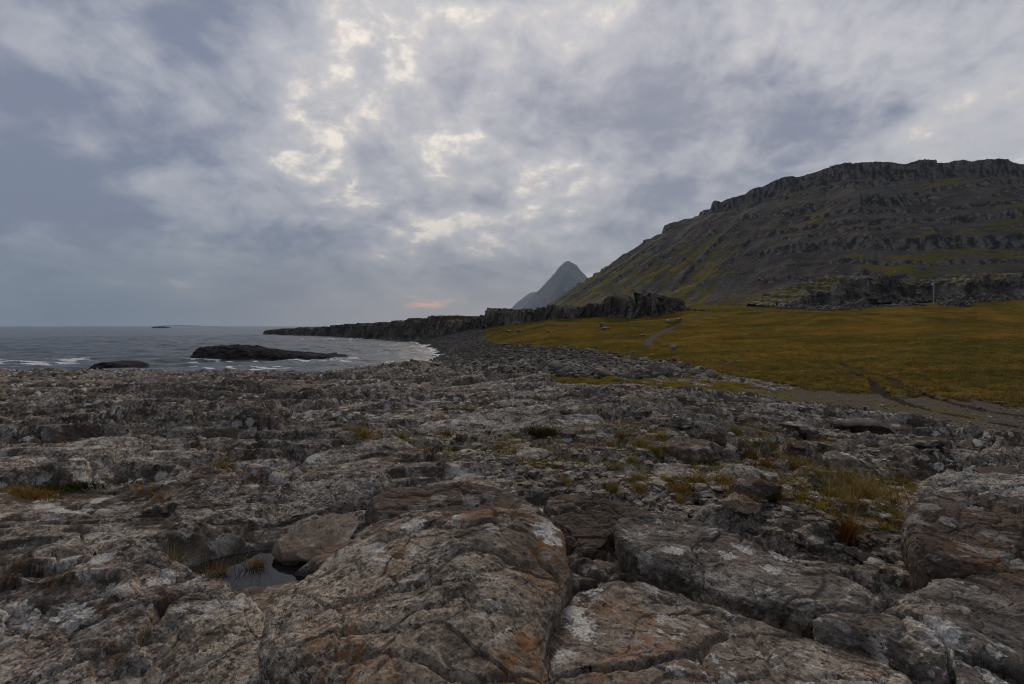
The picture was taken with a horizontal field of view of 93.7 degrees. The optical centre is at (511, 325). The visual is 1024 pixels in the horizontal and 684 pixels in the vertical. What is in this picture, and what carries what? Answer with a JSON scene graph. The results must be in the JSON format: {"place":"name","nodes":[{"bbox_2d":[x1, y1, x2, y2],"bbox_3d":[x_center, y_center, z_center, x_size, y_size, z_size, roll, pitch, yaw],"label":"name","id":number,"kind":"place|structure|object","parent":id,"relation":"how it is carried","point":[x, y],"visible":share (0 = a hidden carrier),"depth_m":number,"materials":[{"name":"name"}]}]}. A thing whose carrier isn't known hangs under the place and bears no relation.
{"place":"outdoors","nodes":[
{"label":"outdoors","id":0,"kind":"place"},
{"bbox_2d":[0,398,301,508],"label":"crack grass","id":1,"kind":"structure","parent":0,"point":[38,493],"depth_m":3.89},
{"bbox_2d":[0,326,442,371],"bbox_3d":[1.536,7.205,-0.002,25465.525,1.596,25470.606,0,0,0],"label":"sea water","id":2,"kind":"structure","parent":0,"point":[173,348],"depth_m":160.61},
{"bbox_2d":[89,360,148,368],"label":"sea skerry","id":3,"kind":"structure","parent":2,"relation":"in","point":[125,364],"depth_m":82.39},
{"bbox_2d":[190,344,348,360],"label":"sea skerry","id":4,"kind":"structure","parent":2,"relation":"in","point":[240,352],"depth_m":105.05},
{"bbox_2d":[189,550,306,589],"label":"pool water","id":5,"kind":"structure","parent":0,"point":[274,572],"depth_m":2.98,"materials":[{"name":"black liquid"}]},
{"bbox_2d":[263,315,479,341],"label":"sea cliff","id":6,"kind":"structure","parent":0,"point":[412,329],"depth_m":243.39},
{"bbox_2d":[414,331,491,353],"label":"pebble beach","id":7,"kind":"structure","parent":0,"point":[440,350],"depth_m":167.23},
{"bbox_2d":[0,329,1023,683],"bbox_3d":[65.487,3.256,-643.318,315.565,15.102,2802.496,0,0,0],"label":"rock shelf ground","id":8,"kind":"structure","parent":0,"point":[120,429],"depth_m":6.25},
{"bbox_2d":[0,475,145,493],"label":"moss patch","id":9,"kind":"object","parent":8,"relation":"on","point":[71,487],"visible":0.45,"depth_m":4.10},
{"bbox_2d":[0,543,234,683],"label":"rock outcrop","id":10,"kind":"object","parent":8,"relation":"on","point":[81,631],"visible":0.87,"depth_m":2.26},
{"bbox_2d":[85,465,242,521],"bbox_3d":[-2.830,1.494,3.878,0.962,0.440,1.148,0,0,44],"label":"rock outcrop","id":11,"kind":"object","parent":8,"relation":"on","point":[209,481],"visible":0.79,"depth_m":3.93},
{"bbox_2d":[165,530,198,563],"bbox_3d":[-2.023,1.325,2.908,0.437,0.407,0.262,0,0,16],"label":"grass tuft","id":12,"kind":"object","parent":8,"relation":"on","point":[174,557],"visible":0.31,"depth_m":2.95,"materials":[{"name":"plant"}]},
{"bbox_2d":[142,593,264,683],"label":"rock outcrop","id":13,"kind":"object","parent":8,"relation":"on","point":[219,644],"visible":0.81,"depth_m":2.02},
{"bbox_2d":[194,542,244,577],"bbox_3d":[-1.821,1.466,2.946,0.344,0.200,0.316,0,0,13],"label":"grass tuft","id":14,"kind":"object","parent":8,"relation":"on","point":[220,568],"visible":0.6,"depth_m":2.97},
{"bbox_2d":[228,525,273,572],"bbox_3d":[-1.635,1.427,3.011,0.320,0.287,0.332,0,0,0],"label":"grass tuft","id":15,"kind":"object","parent":8,"relation":"on","point":[256,563],"visible":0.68,"depth_m":3.04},
{"bbox_2d":[166,468,391,529],"bbox_3d":[-1.788,1.501,3.864,1.682,0.479,0.780,0,0,-38],"label":"rock outcrop","id":16,"kind":"object","parent":8,"relation":"on","point":[318,494],"visible":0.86,"depth_m":3.75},
{"bbox_2d":[271,513,357,564],"bbox_3d":[-1.318,1.448,3.232,0.556,0.137,0.411,-10,14,-14],"label":"tilted stone","id":17,"kind":"object","parent":8,"relation":"on","point":[329,533],"visible":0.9,"depth_m":3.19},
{"bbox_2d":[334,431,354,438],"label":"loose stone","id":18,"kind":"object","parent":8,"relation":"on","point":[344,434],"visible":0.75,"depth_m":6.26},
{"bbox_2d":[300,435,416,469],"bbox_3d":[-1.645,1.571,5.361,1.265,0.466,1.291,0,0,0],"label":"rock outcrop","id":19,"kind":"object","parent":8,"relation":"on","point":[383,446],"visible":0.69,"depth_m":5.25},
{"bbox_2d":[343,417,379,439],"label":"grass tuft","id":20,"kind":"object","parent":8,"relation":"on","point":[366,434],"visible":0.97,"depth_m":6.34,"materials":[{"name":"plant"}]},
{"bbox_2d":[257,507,572,683],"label":"rock outcrop","id":21,"kind":"object","parent":8,"relation":"on","point":[483,596],"visible":1,"depth_m":1.87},
{"bbox_2d":[436,426,453,436],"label":"grass tuft","id":22,"kind":"object","parent":8,"relation":"on","point":[448,433],"visible":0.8,"depth_m":6.75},
{"bbox_2d":[364,481,547,526],"bbox_3d":[-0.418,1.469,3.618,1.359,0.395,0.786,0,0,0],"label":"rock outcrop","id":23,"kind":"object","parent":8,"relation":"on","point":[461,496],"visible":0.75,"depth_m":3.61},
{"bbox_2d":[466,421,497,428],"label":"loose stone","id":24,"kind":"object","parent":8,"relation":"on","point":[484,425],"visible":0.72,"depth_m":7.43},
{"bbox_2d":[482,454,497,461],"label":"loose stone","id":25,"kind":"object","parent":8,"relation":"on","point":[489,456],"visible":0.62,"depth_m":5.08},
{"bbox_2d":[487,437,512,450],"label":"grass tuft","id":26,"kind":"object","parent":8,"relation":"on","point":[497,446],"visible":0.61,"depth_m":5.77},
{"bbox_2d":[417,404,604,443],"bbox_3d":[-0.140,1.761,8.066,3.630,0.629,1.820,0,0,-26],"label":"rock outcrop","id":27,"kind":"object","parent":8,"relation":"on","point":[510,419],"visible":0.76,"depth_m":8.05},
{"bbox_2d":[506,441,528,453],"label":"grass tuft","id":28,"kind":"object","parent":8,"relation":"on","point":[513,450],"visible":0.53,"depth_m":5.47,"materials":[{"name":"plant"}]},
{"bbox_2d":[516,448,550,460],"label":"loose stone","id":29,"kind":"object","parent":8,"relation":"on","point":[526,452],"visible":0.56,"depth_m":5.28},
{"bbox_2d":[521,420,563,438],"bbox_3d":[0.410,1.464,6.927,0.714,0.191,0.704,0,0,42],"label":"moss cushion","id":30,"kind":"object","parent":8,"relation":"on","point":[534,431],"visible":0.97,"depth_m":6.79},
{"bbox_2d":[547,471,580,486],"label":"grass tuft","id":31,"kind":"object","parent":8,"relation":"on","point":[566,481],"visible":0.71,"depth_m":4.42,"materials":[{"name":"plant"}]},
{"bbox_2d":[559,429,575,437],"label":"loose stone","id":32,"kind":"object","parent":8,"relation":"on","point":[565,433],"visible":0.98,"depth_m":6.49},
{"bbox_2d":[563,461,589,470],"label":"loose stone","id":33,"kind":"object","parent":8,"relation":"on","point":[566,465],"visible":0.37,"depth_m":4.91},
{"bbox_2d":[543,494,647,559],"bbox_3d":[0.528,1.491,3.462,0.819,0.381,0.738,0,0,-41],"label":"rock outcrop","id":34,"kind":"object","parent":8,"relation":"on","point":[578,521],"visible":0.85,"depth_m":3.38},
{"bbox_2d":[596,433,619,447],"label":"grass tuft","id":35,"kind":"object","parent":8,"relation":"on","point":[608,444],"visible":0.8,"depth_m":5.93,"materials":[{"name":"plant"}]},
{"bbox_2d":[604,479,628,496],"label":"grass tuft","id":36,"kind":"object","parent":8,"relation":"on","point":[613,488],"visible":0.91,"depth_m":4.15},
{"bbox_2d":[608,424,627,438],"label":"grass tuft","id":37,"kind":"object","parent":8,"relation":"on","point":[620,435],"visible":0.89,"depth_m":6.55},
{"bbox_2d":[599,470,643,477],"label":"loose stone","id":38,"kind":"object","parent":8,"relation":"on","point":[609,473],"visible":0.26,"depth_m":4.80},
{"bbox_2d":[613,450,639,463],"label":"grass tuft","id":39,"kind":"object","parent":8,"relation":"on","point":[630,460],"visible":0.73,"depth_m":5.08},
{"bbox_2d":[620,465,652,494],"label":"grass tuft","id":40,"kind":"object","parent":8,"relation":"on","point":[638,489],"visible":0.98,"depth_m":4.16,"materials":[{"name":"plant"}]},
{"bbox_2d":[622,468,653,485],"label":"grass tuft","id":41,"kind":"object","parent":8,"relation":"on","point":[635,476],"visible":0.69,"depth_m":4.38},
{"bbox_2d":[626,410,652,418],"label":"loose stone","id":42,"kind":"object","parent":8,"relation":"on","point":[642,413],"visible":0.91,"depth_m":7.84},
{"bbox_2d":[634,448,647,455],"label":"loose stone","id":43,"kind":"object","parent":8,"relation":"on","point":[640,451],"visible":0.75,"depth_m":5.46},
{"bbox_2d":[619,427,667,448],"bbox_3d":[1.598,1.332,5.769,0.573,0.300,0.511,0,0,45],"label":"grass tuft","id":44,"kind":"object","parent":8,"relation":"on","point":[638,443],"visible":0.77,"depth_m":5.79,"materials":[{"name":"plant"}]},
{"bbox_2d":[640,439,669,457],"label":"grass tuft","id":45,"kind":"object","parent":8,"relation":"on","point":[658,452],"visible":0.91,"depth_m":5.47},
{"bbox_2d":[651,424,673,441],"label":"grass tuft","id":46,"kind":"object","parent":8,"relation":"on","point":[661,436],"visible":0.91,"depth_m":6.30,"materials":[{"name":"plant"}]},
{"bbox_2d":[649,417,693,428],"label":"loose stone","id":47,"kind":"object","parent":8,"relation":"on","point":[679,422],"visible":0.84,"depth_m":7.21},
{"bbox_2d":[650,462,701,476],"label":"loose stone","id":48,"kind":"object","parent":8,"relation":"on","point":[674,468],"visible":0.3,"depth_m":4.99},
{"bbox_2d":[666,473,693,498],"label":"grass tuft","id":49,"kind":"object","parent":8,"relation":"on","point":[677,488],"visible":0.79,"depth_m":4.11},
{"bbox_2d":[669,486,691,505],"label":"grass tuft","id":50,"kind":"object","parent":8,"relation":"on","point":[681,498],"visible":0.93,"depth_m":3.97,"materials":[{"name":"plant"}]},
{"bbox_2d":[660,437,721,467],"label":"loose stone","id":51,"kind":"object","parent":8,"relation":"on","point":[698,451],"visible":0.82,"depth_m":5.48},
{"bbox_2d":[687,497,698,503],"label":"loose stone","id":52,"kind":"object","parent":8,"relation":"on","point":[693,500],"visible":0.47,"depth_m":4.21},
{"bbox_2d":[691,485,708,491],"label":"loose stone","id":53,"kind":"object","parent":8,"relation":"on","point":[702,488],"visible":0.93,"depth_m":4.22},
{"bbox_2d":[681,463,719,485],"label":"grass tuft","id":54,"kind":"object","parent":8,"relation":"on","point":[699,477],"visible":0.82,"depth_m":4.47,"materials":[{"name":"plant"}]},
{"bbox_2d":[693,492,712,497],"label":"loose stone","id":55,"kind":"object","parent":8,"relation":"on","point":[700,494],"visible":0.98,"depth_m":4.14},
{"bbox_2d":[699,432,726,445],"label":"loose stone","id":56,"kind":"object","parent":8,"relation":"on","point":[714,437],"visible":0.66,"depth_m":6.35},
{"bbox_2d":[709,486,722,491],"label":"loose stone","id":57,"kind":"object","parent":8,"relation":"on","point":[717,489],"visible":0.94,"depth_m":4.26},
{"bbox_2d":[713,442,722,451],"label":"loose stone","id":58,"kind":"object","parent":8,"relation":"on","point":[719,448],"visible":0.42,"depth_m":6.17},
{"bbox_2d":[432,387,1023,568],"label":"stone rubble","id":59,"kind":"object","parent":8,"relation":"on","point":[815,545],"visible":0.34,"depth_m":4.41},
{"bbox_2d":[710,462,749,483],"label":"grass tuft","id":60,"kind":"object","parent":8,"relation":"on","point":[727,480],"visible":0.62,"depth_m":4.66,"materials":[{"name":"plant"}]},
{"bbox_2d":[548,580,912,683],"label":"rock outcrop","id":61,"kind":"object","parent":8,"relation":"on","point":[621,632],"visible":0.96,"depth_m":1.81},
{"bbox_2d":[713,480,763,509],"bbox_3d":[1.723,1.267,3.660,0.441,0.233,0.288,0,0,22],"label":"grass tuft","id":62,"kind":"object","parent":8,"relation":"on","point":[731,490],"visible":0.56,"depth_m":3.62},
{"bbox_2d":[728,425,749,435],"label":"grass tuft","id":63,"kind":"object","parent":8,"relation":"on","point":[734,429],"visible":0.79,"depth_m":7.08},
{"bbox_2d":[718,463,760,479],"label":"loose stone","id":64,"kind":"object","parent":8,"relation":"on","point":[741,469],"visible":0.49,"depth_m":4.97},
{"bbox_2d":[718,492,761,513],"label":"loose stone","id":65,"kind":"object","parent":8,"relation":"on","point":[739,507],"visible":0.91,"depth_m":3.59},
{"bbox_2d":[734,416,752,422],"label":"loose stone","id":66,"kind":"object","parent":8,"relation":"on","point":[748,419],"visible":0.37,"depth_m":8.82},
{"bbox_2d":[613,513,888,639],"bbox_3d":[1.187,1.436,2.613,0.738,0.447,1.372,0,0,-44],"label":"rock outcrop","id":67,"kind":"object","parent":8,"relation":"on","point":[698,561],"visible":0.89,"depth_m":2.48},
{"bbox_2d":[740,442,763,458],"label":"grass tuft","id":68,"kind":"object","parent":8,"relation":"on","point":[749,456],"visible":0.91,"depth_m":6.45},
{"bbox_2d":[729,477,782,502],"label":"loose stone","id":69,"kind":"object","parent":8,"relation":"on","point":[768,490],"visible":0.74,"depth_m":3.80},
{"bbox_2d":[750,448,783,469],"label":"grass tuft","id":70,"kind":"object","parent":8,"relation":"on","point":[767,464],"visible":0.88,"depth_m":5.41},
{"bbox_2d":[773,451,796,462],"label":"grass tuft","id":71,"kind":"object","parent":8,"relation":"on","point":[786,458],"visible":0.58,"depth_m":5.64,"materials":[{"name":"plant"}]},
{"bbox_2d":[772,478,800,501],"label":"grass tuft","id":72,"kind":"object","parent":8,"relation":"on","point":[782,496],"visible":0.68,"depth_m":3.80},
{"bbox_2d":[784,485,815,501],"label":"grass tuft","id":73,"kind":"object","parent":8,"relation":"on","point":[799,495],"visible":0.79,"depth_m":3.80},
{"bbox_2d":[791,442,809,449],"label":"loose stone","id":74,"kind":"object","parent":8,"relation":"on","point":[800,445],"visible":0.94,"depth_m":6.47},
{"bbox_2d":[782,451,818,468],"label":"grass tuft","id":75,"kind":"object","parent":8,"relation":"on","point":[801,463],"visible":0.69,"depth_m":5.55,"materials":[{"name":"plant"}]},
{"bbox_2d":[779,421,822,433],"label":"loose stone","id":76,"kind":"object","parent":8,"relation":"on","point":[803,427],"visible":0.94,"depth_m":7.95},
{"bbox_2d":[794,504,809,511],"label":"loose stone","id":77,"kind":"object","parent":8,"relation":"on","point":[797,507],"visible":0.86,"depth_m":3.60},
{"bbox_2d":[792,462,826,480],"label":"grass tuft","id":78,"kind":"object","parent":8,"relation":"on","point":[813,471],"visible":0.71,"depth_m":5.12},
{"bbox_2d":[809,487,840,505],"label":"grass tuft","id":79,"kind":"object","parent":8,"relation":"on","point":[832,503],"visible":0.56,"depth_m":3.74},
{"bbox_2d":[814,478,848,496],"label":"grass tuft","id":80,"kind":"object","parent":8,"relation":"on","point":[826,493],"visible":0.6,"depth_m":4.06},
{"bbox_2d":[830,445,848,451],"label":"loose stone","id":81,"kind":"object","parent":8,"relation":"on","point":[838,448],"visible":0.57,"depth_m":6.63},
{"bbox_2d":[805,498,876,545],"bbox_3d":[2.285,1.308,3.298,0.435,0.294,0.446,0,0,-37],"label":"grass tuft","id":82,"kind":"object","parent":8,"relation":"on","point":[847,529],"visible":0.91,"depth_m":3.24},
{"bbox_2d":[832,462,857,485],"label":"grass tuft","id":83,"kind":"object","parent":8,"relation":"on","point":[841,481],"visible":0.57,"depth_m":5.36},
{"bbox_2d":[822,451,877,468],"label":"loose stone","id":84,"kind":"object","parent":8,"relation":"on","point":[847,458],"visible":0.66,"depth_m":5.78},
{"bbox_2d":[834,488,868,508],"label":"grass tuft","id":85,"kind":"object","parent":8,"relation":"on","point":[848,499],"visible":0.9,"depth_m":3.69,"materials":[{"name":"plant"}]},
{"bbox_2d":[842,547,885,564],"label":"loose stone","id":86,"kind":"object","parent":8,"relation":"on","point":[864,555],"visible":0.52,"depth_m":3.10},
{"bbox_2d":[833,418,898,434],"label":"loose stone","id":87,"kind":"object","parent":8,"relation":"on","point":[861,425],"visible":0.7,"depth_m":9.72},
{"bbox_2d":[863,521,880,529],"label":"loose stone","id":88,"kind":"object","parent":8,"relation":"on","point":[868,526],"visible":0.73,"depth_m":3.35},
{"bbox_2d":[805,433,943,514],"bbox_3d":[2.775,1.104,3.869,0.981,0.645,0.865,0,0,-33],"label":"grass tuft","id":89,"kind":"object","parent":8,"relation":"on","point":[859,491],"visible":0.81,"depth_m":3.83,"materials":[{"name":"plant"}]},
{"bbox_2d":[871,483,918,505],"bbox_3d":[2.986,1.291,3.755,0.294,0.238,0.372,0,0,6],"label":"grass tuft","id":90,"kind":"object","parent":8,"relation":"on","point":[894,501],"visible":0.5,"depth_m":3.73,"materials":[{"name":"plant"}]},
{"bbox_2d":[812,572,1023,683],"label":"rock outcrop","id":91,"kind":"object","parent":8,"relation":"on","point":[968,630],"visible":1,"depth_m":1.92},
{"bbox_2d":[908,436,948,446],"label":"loose stone","id":92,"kind":"object","parent":8,"relation":"on","point":[922,441],"visible":1,"depth_m":6.95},
{"bbox_2d":[900,490,1023,590],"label":"rock outcrop","id":93,"kind":"object","parent":8,"relation":"on","point":[959,534],"visible":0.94,"depth_m":2.72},
{"bbox_2d":[916,471,1023,500],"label":"rock outcrop","id":94,"kind":"object","parent":8,"relation":"on","point":[1006,485],"visible":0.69,"depth_m":3.78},
{"bbox_2d":[974,466,1023,474],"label":"loose stone","id":95,"kind":"object","parent":8,"relation":"on","point":[1006,470],"visible":0.54,"depth_m":5.48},
{"bbox_2d":[0,0,1023,325],"label":"sky","id":96,"kind":"structure","parent":0,"point":[163,162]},
{"bbox_2d":[511,292,535,309],"bbox_3d":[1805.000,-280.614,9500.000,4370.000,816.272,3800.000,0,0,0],"label":"distant mountain","id":97,"kind":"structure","parent":0,"point":[521,303],"depth_m":9128.88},
{"bbox_2d":[421,327,656,379],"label":"beach stones","id":98,"kind":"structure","parent":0,"point":[510,344],"depth_m":99.86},
{"bbox_2d":[419,330,715,378],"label":"beach rubble","id":99,"kind":"object","parent":98,"relation":"on","point":[548,354],"visible":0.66,"depth_m":59.67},
{"bbox_2d":[547,361,563,369],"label":"beach boulder","id":100,"kind":"object","parent":99,"relation":"on","point":[555,364],"visible":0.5,"depth_m":19.21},
{"bbox_2d":[595,369,614,376],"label":"beach boulder","id":101,"kind":"object","parent":99,"relation":"on","point":[603,373],"visible":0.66,"depth_m":17.22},
{"bbox_2d":[610,368,620,376],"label":"beach boulder","id":102,"kind":"object","parent":98,"relation":"on","point":[616,371],"visible":0.43,"depth_m":17.83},
{"bbox_2d":[620,372,631,377],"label":"beach boulder","id":103,"kind":"object","parent":98,"relation":"on","point":[627,375],"visible":0.51,"depth_m":17.79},
{"bbox_2d":[648,364,668,375],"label":"beach boulder","id":104,"kind":"object","parent":98,"relation":"on","point":[661,370],"visible":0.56,"depth_m":23.10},
{"bbox_2d":[522,261,586,308],"bbox_3d":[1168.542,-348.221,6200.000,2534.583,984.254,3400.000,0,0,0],"label":"mountain peak","id":105,"kind":"structure","parent":0,"point":[566,276],"depth_m":5642.95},
{"bbox_2d":[476,290,710,328],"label":"basalt cliff","id":106,"kind":"structure","parent":0,"point":[644,304],"depth_m":170.15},
{"bbox_2d":[341,396,928,529],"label":"short dry grass","id":107,"kind":"structure","parent":0,"point":[821,466],"depth_m":5.17,"materials":[{"name":"plant"}]},
{"bbox_2d":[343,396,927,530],"bbox_3d":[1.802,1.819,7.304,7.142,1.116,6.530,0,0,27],"label":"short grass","id":108,"kind":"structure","parent":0,"point":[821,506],"depth_m":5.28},
{"bbox_2d":[643,307,768,344],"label":"gravel road","id":109,"kind":"structure","parent":0,"point":[648,341],"depth_m":101.54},
{"bbox_2d":[483,300,1023,410],"bbox_3d":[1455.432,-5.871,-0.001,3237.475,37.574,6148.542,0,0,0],"label":"grass field ground","id":110,"kind":"structure","parent":0,"point":[762,327],"depth_m":75.49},
{"bbox_2d":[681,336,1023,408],"bbox_3d":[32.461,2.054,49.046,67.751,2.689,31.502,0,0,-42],"label":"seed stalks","id":111,"kind":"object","parent":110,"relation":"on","point":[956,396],"visible":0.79,"depth_m":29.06,"materials":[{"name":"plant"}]},
{"bbox_2d":[855,297,868,304],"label":"fallen rock","id":112,"kind":"object","parent":110,"relation":"on","point":[863,300],"visible":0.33,"depth_m":176.73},
{"bbox_2d":[771,297,1017,311],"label":"fallen rubble","id":113,"kind":"object","parent":110,"relation":"on","point":[964,302],"visible":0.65,"depth_m":173.28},
{"bbox_2d":[544,158,1023,306],"bbox_3d":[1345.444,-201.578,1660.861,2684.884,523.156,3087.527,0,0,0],"label":"mountain","id":114,"kind":"structure","parent":0,"point":[925,219],"depth_m":501.94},
{"bbox_2d":[746,272,1023,306],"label":"crag wall","id":115,"kind":"structure","parent":114,"relation":"on","point":[837,290],"depth_m":226.10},
{"bbox_2d":[716,382,1023,431],"bbox_3d":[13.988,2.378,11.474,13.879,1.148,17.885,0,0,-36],"label":"gravel flat ground","id":116,"kind":"structure","parent":0,"point":[912,402],"depth_m":16.75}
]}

